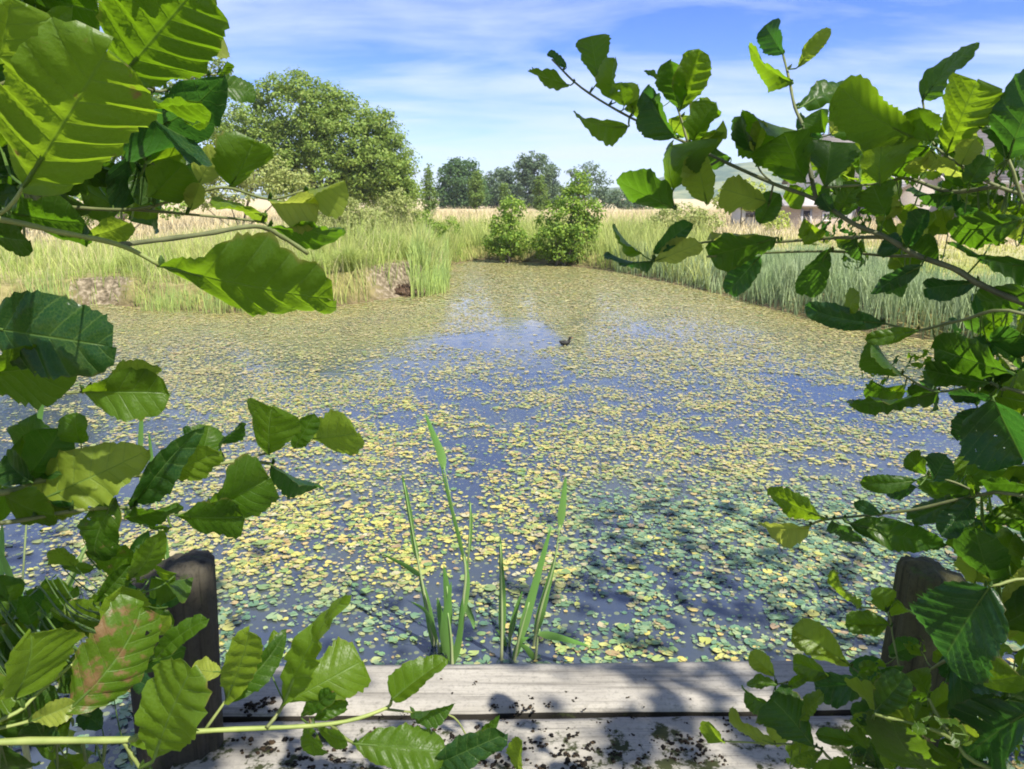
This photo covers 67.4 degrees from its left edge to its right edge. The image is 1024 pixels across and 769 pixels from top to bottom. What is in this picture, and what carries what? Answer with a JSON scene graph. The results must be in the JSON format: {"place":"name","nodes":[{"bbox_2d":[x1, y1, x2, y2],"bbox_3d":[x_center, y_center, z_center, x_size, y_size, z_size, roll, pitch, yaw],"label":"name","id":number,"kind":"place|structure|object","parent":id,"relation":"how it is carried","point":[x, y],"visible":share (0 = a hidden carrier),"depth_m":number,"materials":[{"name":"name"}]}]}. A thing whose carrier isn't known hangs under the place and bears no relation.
{"place":"outdoors","nodes":[
{"label":"outdoors","id":0,"kind":"place"},
{"bbox_2d":[394,284,424,296],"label":"earth bank","id":1,"kind":"structure","parent":0,"point":[403,290],"depth_m":14.69,"materials":[{"name":"brown soil"}]},
{"bbox_2d":[70,153,937,198],"bbox_3d":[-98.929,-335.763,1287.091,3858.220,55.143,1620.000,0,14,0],"label":"hills","id":2,"kind":"structure","parent":0,"point":[723,173],"depth_m":669.18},
{"bbox_2d":[0,260,1023,768],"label":"pond water","id":3,"kind":"structure","parent":0,"point":[722,608],"depth_m":5.62,"materials":[{"name":"blue liquid"}]},
{"bbox_2d":[0,525,22,746],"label":"reed stem","id":4,"kind":"object","parent":3,"relation":"in","point":[5,566],"visible":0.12,"depth_m":1.88,"materials":[{"name":"green plant"}]},
{"bbox_2d":[10,404,43,749],"bbox_3d":[-1.321,0.728,2.134,0.261,1.474,0.008,0,14,0],"label":"reed stem","id":5,"kind":"object","parent":3,"relation":"in","point":[40,412],"visible":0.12,"depth_m":2.06,"materials":[{"name":"green plant"}]},
{"bbox_2d":[21,545,86,768],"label":"reed stem","id":6,"kind":"object","parent":3,"relation":"in","point":[69,581],"visible":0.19,"depth_m":1.39,"materials":[{"name":"green plant"}]},
{"bbox_2d":[138,420,142,533],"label":"reed stem","id":7,"kind":"object","parent":3,"relation":"in","point":[140,436],"visible":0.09,"depth_m":2.20,"materials":[{"name":"green plant"}]},
{"bbox_2d":[148,434,168,559],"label":"reed stem","id":8,"kind":"object","parent":3,"relation":"in","point":[150,460],"visible":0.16,"depth_m":2.21,"materials":[{"name":"green plant"}]},
{"bbox_2d":[388,636,397,641],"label":"lily pad","id":9,"kind":"object","parent":3,"relation":"on","point":[391,639],"visible":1,"depth_m":3.29,"materials":[{"name":"green plant"}]},
{"bbox_2d":[383,476,435,646],"bbox_3d":[-0.422,0.789,3.154,0.229,0.872,0.063,-6,15,-24],"label":"reed stem","id":10,"kind":"object","parent":3,"relation":"in","point":[425,596],"visible":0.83,"depth_m":3.15,"materials":[{"name":"green plant"}]},
{"bbox_2d":[410,636,417,640],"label":"lily pad","id":11,"kind":"object","parent":3,"relation":"on","point":[415,638],"visible":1,"depth_m":3.30,"materials":[{"name":"green plant"}]},
{"bbox_2d":[412,602,443,653],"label":"reed stem","id":12,"kind":"object","parent":3,"relation":"in","point":[433,628],"visible":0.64,"depth_m":3.15,"materials":[{"name":"green plant"}]},
{"bbox_2d":[437,566,452,660],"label":"reed stem","id":13,"kind":"object","parent":3,"relation":"in","point":[440,615],"visible":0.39,"depth_m":3.11,"materials":[{"name":"green plant"}]},
{"bbox_2d":[425,414,469,622],"bbox_3d":[-0.254,0.665,3.150,0.128,1.113,0.166,-6,15,-25],"label":"reed stem","id":14,"kind":"object","parent":3,"relation":"in","point":[441,454],"visible":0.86,"depth_m":3.05,"materials":[{"name":"green plant"}]},
{"bbox_2d":[443,583,463,663],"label":"reed stem","id":15,"kind":"object","parent":3,"relation":"in","point":[452,649],"visible":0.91,"depth_m":3.07,"materials":[{"name":"green plant"}]},
{"bbox_2d":[463,499,474,628],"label":"reed stem","id":16,"kind":"object","parent":3,"relation":"in","point":[469,613],"visible":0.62,"depth_m":3.20,"materials":[{"name":"green plant"}]},
{"bbox_2d":[468,650,478,654],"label":"lily pad","id":17,"kind":"object","parent":3,"relation":"on","point":[474,652],"visible":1,"depth_m":3.19,"materials":[{"name":"yellow plant"}]},
{"bbox_2d":[477,631,485,634],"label":"lily pad","id":18,"kind":"object","parent":3,"relation":"on","point":[481,633],"visible":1,"depth_m":3.35,"materials":[{"name":"green plant"}]},
{"bbox_2d":[498,536,505,660],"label":"reed stem","id":19,"kind":"object","parent":3,"relation":"in","point":[502,608],"visible":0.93,"depth_m":3.10,"materials":[{"name":"green plant"}]},
{"bbox_2d":[496,591,522,646],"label":"reed stem","id":20,"kind":"object","parent":3,"relation":"in","point":[512,622],"visible":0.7,"depth_m":3.23,"materials":[{"name":"green plant"}]},
{"bbox_2d":[0,259,1023,768],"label":"lily pad cover","id":21,"kind":"object","parent":3,"relation":"on","point":[770,549],"visible":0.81,"depth_m":5.34,"materials":[{"name":"green plant"}]},
{"bbox_2d":[512,527,550,660],"bbox_3d":[0.086,0.904,3.143,0.193,0.654,0.047,-10,17,-35],"label":"reed stem","id":22,"kind":"object","parent":3,"relation":"in","point":[526,615],"visible":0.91,"depth_m":3.14,"materials":[{"name":"green plant"}]},
{"bbox_2d":[171,660,926,768],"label":"timber deck","id":23,"kind":"structure","parent":3,"relation":"on","point":[663,693],"depth_m":2.47,"materials":[{"name":"grey wood"}]},
{"bbox_2d":[231,678,758,768],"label":"leaf litter","id":24,"kind":"object","parent":23,"relation":"on","point":[582,764],"visible":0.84,"depth_m":2.29,"materials":[{"name":"brown plant"}]},
{"bbox_2d":[532,477,566,646],"bbox_3d":[0.151,0.794,3.186,0.160,0.846,0.044,-4,14,-16],"label":"reed stem","id":25,"kind":"object","parent":3,"relation":"in","point":[540,614],"visible":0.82,"depth_m":3.18,"materials":[{"name":"green plant"}]},
{"bbox_2d":[521,629,587,659],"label":"reed stem","id":26,"kind":"object","parent":3,"relation":"in","point":[549,635],"visible":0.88,"depth_m":3.11,"materials":[{"name":"green plant"}]},
{"bbox_2d":[555,645,566,651],"bbox_3d":[0.206,1.108,3.221,0.047,0.002,0.051,5,15,19],"label":"lily pad","id":27,"kind":"object","parent":3,"relation":"on","point":[563,649],"visible":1,"depth_m":3.22,"materials":[{"name":"yellow plant"}]},
{"bbox_2d":[559,337,571,344],"bbox_3d":[0.695,-0.557,9.851,0.184,0.118,0.070,0,14,0],"label":"water bird","id":28,"kind":"object","parent":3,"relation":"on","point":[564,342],"visible":1,"depth_m":9.83},
{"bbox_2d":[590,644,598,647],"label":"lily pad","id":29,"kind":"object","parent":3,"relation":"on","point":[595,646],"visible":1,"depth_m":3.23,"materials":[{"name":"green plant"}]},
{"bbox_2d":[599,642,608,645],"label":"lily pad","id":30,"kind":"object","parent":3,"relation":"on","point":[603,644],"visible":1,"depth_m":3.25,"materials":[{"name":"yellow plant"}]},
{"bbox_2d":[607,650,619,655],"bbox_3d":[0.421,1.115,3.190,0.061,0.002,0.042,1,14,4],"label":"lily pad","id":31,"kind":"object","parent":3,"relation":"on","point":[613,653],"visible":1,"depth_m":3.19,"materials":[{"name":"plant"}]},
{"bbox_2d":[609,639,617,643],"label":"lily pad","id":32,"kind":"object","parent":3,"relation":"on","point":[612,641],"visible":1,"depth_m":3.28,"materials":[{"name":"green plant"}]},
{"bbox_2d":[614,645,624,650],"bbox_3d":[0.451,1.111,3.225,0.041,0.007,0.046,-8,16,-29],"label":"lily pad","id":33,"kind":"object","parent":3,"relation":"on","point":[618,647],"visible":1,"depth_m":3.23,"materials":[{"name":"yellow plant"}]},
{"bbox_2d":[617,638,625,645],"bbox_3d":[0.465,1.098,3.274,0.054,0.003,0.050,-7,15,-27],"label":"lily pad","id":34,"kind":"object","parent":3,"relation":"on","point":[622,640],"visible":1,"depth_m":3.28,"materials":[{"name":"green plant"}]},
{"bbox_2d":[625,650,633,657],"bbox_3d":[0.485,1.120,3.191,0.035,0.003,0.054,-6,15,-22],"label":"lily pad","id":35,"kind":"object","parent":3,"relation":"on","point":[630,655],"visible":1,"depth_m":3.19,"materials":[{"name":"green plant"}]},
{"bbox_2d":[652,640,660,643],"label":"lily pad","id":36,"kind":"object","parent":3,"relation":"on","point":[654,641],"visible":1,"depth_m":3.27,"materials":[{"name":"green plant"}]},
{"bbox_2d":[652,654,664,660],"bbox_3d":[0.599,1.126,3.162,0.056,0.004,0.043,-3,14,-14],"label":"lily pad","id":37,"kind":"object","parent":3,"relation":"on","point":[656,657],"visible":1,"depth_m":3.16,"materials":[{"name":"green plant"}]},
{"bbox_2d":[661,650,672,655],"bbox_3d":[0.645,1.115,3.192,0.047,0.002,0.044,-1,14,-5],"label":"lily pad","id":38,"kind":"object","parent":3,"relation":"on","point":[663,652],"visible":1,"depth_m":3.19,"materials":[{"name":"yellow plant"}]},
{"bbox_2d":[668,646,677,651],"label":"lily pad","id":39,"kind":"object","parent":3,"relation":"on","point":[670,648],"visible":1,"depth_m":3.22,"materials":[{"name":"green plant"}]},
{"bbox_2d":[710,645,720,650],"bbox_3d":[0.856,1.106,3.226,0.043,0.002,0.053,13,19,43],"label":"lily pad","id":40,"kind":"object","parent":3,"relation":"on","point":[714,646],"visible":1,"depth_m":3.23,"materials":[{"name":"green plant"}]},
{"bbox_2d":[609,240,1023,338],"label":"reed bed","id":41,"kind":"object","parent":3,"relation":"on","point":[780,272],"visible":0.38,"depth_m":12.30,"materials":[{"name":"green plant"}]},
{"bbox_2d":[881,555,968,747],"bbox_3d":[1.324,1.226,2.619,0.256,1.375,0.208,0,14,0],"label":"timber post","id":42,"kind":"object","parent":3,"relation":"in","point":[915,576],"visible":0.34,"depth_m":2.44,"materials":[{"name":"brown wood"}]},
{"bbox_2d":[0,199,1023,339],"bbox_3d":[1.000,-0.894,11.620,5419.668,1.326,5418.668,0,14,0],"label":"meadow","id":43,"kind":"structure","parent":0,"point":[380,289],"depth_m":14.08,"materials":[{"name":"plant"}]},
{"bbox_2d":[28,193,186,230],"bbox_3d":[-13.067,-5.272,23.418,6.551,2.198,2.416,0,14,0],"label":"hedge bush","id":44,"kind":"object","parent":43,"relation":"on","point":[169,208],"visible":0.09,"depth_m":23.35,"materials":[{"name":"green plant"}]},
{"bbox_2d":[106,250,146,271],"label":"grass tussock","id":45,"kind":"object","parent":43,"relation":"on","point":[119,261],"depth_m":14.62,"materials":[{"name":"green plant"}]},
{"bbox_2d":[10,265,293,314],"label":"bank reeds","id":46,"kind":"object","parent":43,"relation":"on","point":[172,305],"visible":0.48,"depth_m":12.93,"materials":[{"name":"green plant"}]},
{"bbox_2d":[72,0,239,220],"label":"tall tree","id":47,"kind":"object","parent":43,"relation":"on","point":[216,62],"visible":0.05,"depth_m":30.89,"materials":[{"name":"green plant"}]},
{"bbox_2d":[130,549,223,768],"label":"timber post","id":48,"kind":"object","parent":43,"relation":"on","point":[198,566],"visible":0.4,"depth_m":2.20,"materials":[{"name":"wood"}]},
{"bbox_2d":[0,0,364,560],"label":"alder shrub","id":49,"kind":"object","parent":43,"relation":"on","point":[80,106],"visible":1,"depth_m":0.54,"materials":[{"name":"green plant"}]},
{"bbox_2d":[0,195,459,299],"bbox_3d":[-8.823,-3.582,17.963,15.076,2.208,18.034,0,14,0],"label":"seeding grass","id":50,"kind":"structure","parent":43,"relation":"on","point":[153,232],"depth_m":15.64,"materials":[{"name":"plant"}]},
{"bbox_2d":[0,191,461,310],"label":"bank grass","id":51,"kind":"structure","parent":43,"relation":"on","point":[169,252],"depth_m":15.38,"materials":[{"name":"plant"}]},
{"bbox_2d":[168,155,319,230],"bbox_3d":[-10.313,-7.255,29.128,6.026,3.402,2.400,0,14,0],"label":"hedge bush","id":52,"kind":"object","parent":43,"relation":"on","point":[274,177],"visible":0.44,"depth_m":28.89,"materials":[{"name":"green plant"}]},
{"bbox_2d":[0,530,522,768],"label":"alder shrub","id":53,"kind":"object","parent":43,"relation":"on","point":[115,617],"visible":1,"depth_m":0.67,"materials":[{"name":"green plant"}]},
{"bbox_2d":[274,222,320,257],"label":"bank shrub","id":54,"kind":"object","parent":43,"relation":"on","point":[288,243],"visible":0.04,"depth_m":15.72,"materials":[{"name":"green plant"}]},
{"bbox_2d":[202,65,426,216],"bbox_3d":[-9.978,-11.792,38.448,11.331,7.827,5.548,0,14,0],"label":"broad willow","id":55,"kind":"object","parent":43,"relation":"on","point":[351,160],"visible":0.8,"depth_m":37.18,"materials":[{"name":"green plant"}]},
{"bbox_2d":[298,249,340,266],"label":"grass tussock","id":56,"kind":"object","parent":43,"relation":"on","point":[320,263],"depth_m":14.00,"materials":[{"name":"green plant"}]},
{"bbox_2d":[316,197,386,247],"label":"bank shrub","id":57,"kind":"object","parent":43,"relation":"on","point":[359,214],"visible":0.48,"depth_m":17.47,"materials":[{"name":"green plant"}]},
{"bbox_2d":[320,239,395,271],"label":"grass tussock","id":58,"kind":"object","parent":43,"relation":"on","point":[348,256],"depth_m":14.18,"materials":[{"name":"green plant"}]},
{"bbox_2d":[370,227,410,256],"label":"grass tussock","id":59,"kind":"object","parent":43,"relation":"on","point":[391,239],"depth_m":16.00,"materials":[{"name":"green plant"}]},
{"bbox_2d":[362,187,423,236],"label":"bank shrub","id":60,"kind":"object","parent":43,"relation":"on","point":[384,208],"visible":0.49,"depth_m":19.37,"materials":[{"name":"green plant"}]},
{"bbox_2d":[402,227,452,249],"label":"grass tussock","id":61,"kind":"object","parent":43,"relation":"on","point":[426,236],"depth_m":16.57,"materials":[{"name":"green plant"}]},
{"bbox_2d":[404,205,452,298],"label":"reeds","id":62,"kind":"object","parent":43,"relation":"on","point":[438,284],"visible":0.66,"depth_m":15.44,"materials":[{"name":"green plant"}]},
{"bbox_2d":[420,162,439,214],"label":"columnar tree","id":63,"kind":"object","parent":43,"relation":"on","point":[429,202],"visible":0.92,"depth_m":53.10,"materials":[{"name":"green plant"}]},
{"bbox_2d":[410,209,449,242],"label":"bank shrub","id":64,"kind":"object","parent":43,"relation":"on","point":[443,228],"visible":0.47,"depth_m":18.57,"materials":[{"name":"green plant"}]},
{"bbox_2d":[443,216,461,240],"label":"bank shrub","id":65,"kind":"object","parent":43,"relation":"on","point":[451,222],"visible":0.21,"depth_m":23.43,"materials":[{"name":"green plant"}]},
{"bbox_2d":[430,156,493,208],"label":"oak tree","id":66,"kind":"object","parent":43,"relation":"on","point":[453,186],"visible":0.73,"depth_m":90.74,"materials":[{"name":"green plant"}]},
{"bbox_2d":[466,168,485,213],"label":"columnar tree","id":67,"kind":"object","parent":43,"relation":"on","point":[475,192],"visible":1,"depth_m":57.91,"materials":[{"name":"green plant"}]},
{"bbox_2d":[479,164,523,207],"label":"oak tree","id":68,"kind":"object","parent":43,"relation":"on","point":[501,175],"visible":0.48,"depth_m":95.87,"materials":[{"name":"green plant"}]},
{"bbox_2d":[498,182,511,206],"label":"columnar tree","id":69,"kind":"object","parent":43,"relation":"on","point":[503,194],"visible":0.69,"depth_m":59.96,"materials":[{"name":"green plant"}]},
{"bbox_2d":[480,194,532,262],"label":"alder bush","id":70,"kind":"object","parent":43,"relation":"on","point":[511,235],"visible":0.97,"depth_m":21.96,"materials":[{"name":"green plant"}]},
{"bbox_2d":[21,203,1023,247],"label":"meadow grass","id":71,"kind":"structure","parent":43,"relation":"on","point":[760,230],"depth_m":33.43,"materials":[{"name":"plant"}]},
{"bbox_2d":[509,150,566,208],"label":"oak tree","id":72,"kind":"object","parent":43,"relation":"on","point":[529,166],"visible":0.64,"depth_m":90.87,"materials":[{"name":"green plant"}]},
{"bbox_2d":[529,173,550,212],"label":"columnar tree","id":73,"kind":"object","parent":43,"relation":"on","point":[540,201],"visible":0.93,"depth_m":58.08,"materials":[{"name":"green plant"}]},
{"bbox_2d":[408,204,718,289],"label":"bank grass","id":74,"kind":"structure","parent":43,"relation":"on","point":[473,234],"depth_m":22.31,"materials":[{"name":"green plant"}]},
{"bbox_2d":[528,169,606,265],"bbox_3d":[1.555,-4.488,21.056,2.229,2.753,1.524,0,14,0],"label":"alder bush","id":75,"kind":"object","parent":43,"relation":"on","point":[569,234],"visible":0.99,"depth_m":20.86,"materials":[{"name":"green plant"}]},
{"bbox_2d":[564,161,618,208],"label":"oak tree","id":76,"kind":"object","parent":43,"relation":"on","point":[599,180],"visible":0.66,"depth_m":91.69,"materials":[{"name":"green plant"}]},
{"bbox_2d":[603,188,654,209],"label":"oak tree","id":77,"kind":"object","parent":43,"relation":"on","point":[615,201],"visible":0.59,"depth_m":86.93,"materials":[{"name":"green plant"}]},
{"bbox_2d":[636,201,726,234],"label":"bank shrub","id":78,"kind":"object","parent":43,"relation":"on","point":[695,217],"visible":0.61,"depth_m":25.19,"materials":[{"name":"green plant"}]},
{"bbox_2d":[712,177,767,232],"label":"garden shrub","id":79,"kind":"object","parent":43,"relation":"on","point":[714,199],"visible":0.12,"depth_m":29.19,"materials":[{"name":"green plant"}]},
{"bbox_2d":[731,207,757,226],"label":"white shed","id":80,"kind":"structure","parent":43,"relation":"on","point":[736,213],"depth_m":36.87,"materials":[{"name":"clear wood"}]},
{"bbox_2d":[528,18,1023,552],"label":"alder shrub","id":81,"kind":"object","parent":43,"relation":"on","point":[884,136],"visible":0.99,"depth_m":0.93,"materials":[{"name":"green plant"}]},
{"bbox_2d":[763,210,790,234],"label":"garden shrub","id":82,"kind":"object","parent":43,"relation":"on","point":[774,222],"visible":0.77,"depth_m":27.25,"materials":[{"name":"green plant"}]},
{"bbox_2d":[766,195,843,229],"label":"brick outbuilding","id":83,"kind":"structure","parent":43,"relation":"on","point":[808,209],"depth_m":33.20,"materials":[{"name":"brick"}]},
{"bbox_2d":[800,209,812,225],"bbox_3d":[12.713,-7.114,33.229,0.480,0.973,0.057,0,14,0],"label":"door","id":84,"kind":"structure","parent":83,"relation":"in","point":[804,214],"depth_m":33.16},
{"bbox_2d":[821,212,830,221],"bbox_3d":[13.590,-7.250,33.201,0.376,0.406,0.047,0,14,0],"label":"window","id":85,"kind":"structure","parent":83,"relation":"in","point":[823,213],"depth_m":33.19,"materials":[{"name":"white glass"}]},
{"bbox_2d":[782,126,869,222],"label":"cottage","id":86,"kind":"structure","parent":43,"relation":"on","point":[817,179],"depth_m":42.41,"materials":[{"name":"ceramic"}]},
{"bbox_2d":[853,206,862,216],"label":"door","id":87,"kind":"structure","parent":86,"relation":"in","point":[858,209],"depth_m":40.93,"materials":[{"name":"grey"}]},
{"bbox_2d":[699,522,1023,768],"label":"alder shrub","id":88,"kind":"object","parent":43,"relation":"on","point":[971,627],"visible":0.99,"depth_m":0.96,"materials":[{"name":"green plant"}]},
{"bbox_2d":[870,170,944,224],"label":"gabled cottage","id":89,"kind":"structure","parent":43,"relation":"on","point":[906,198],"depth_m":37.85,"materials":[{"name":"white brick"}]},
{"bbox_2d":[941,129,1023,218],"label":"tiled house","id":90,"kind":"structure","parent":43,"relation":"on","point":[1002,178],"depth_m":35.06,"materials":[{"name":"pink brick"}]},
{"bbox_2d":[98,0,1023,193],"label":"sky","id":91,"kind":"structure","parent":0,"point":[457,77],"materials":[{"name":"blue"}]},
{"bbox_2d":[717,228,1023,277],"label":"grass","id":92,"kind":"structure","parent":0,"point":[955,256],"depth_m":19.59,"materials":[{"name":"plant"}]}
]}

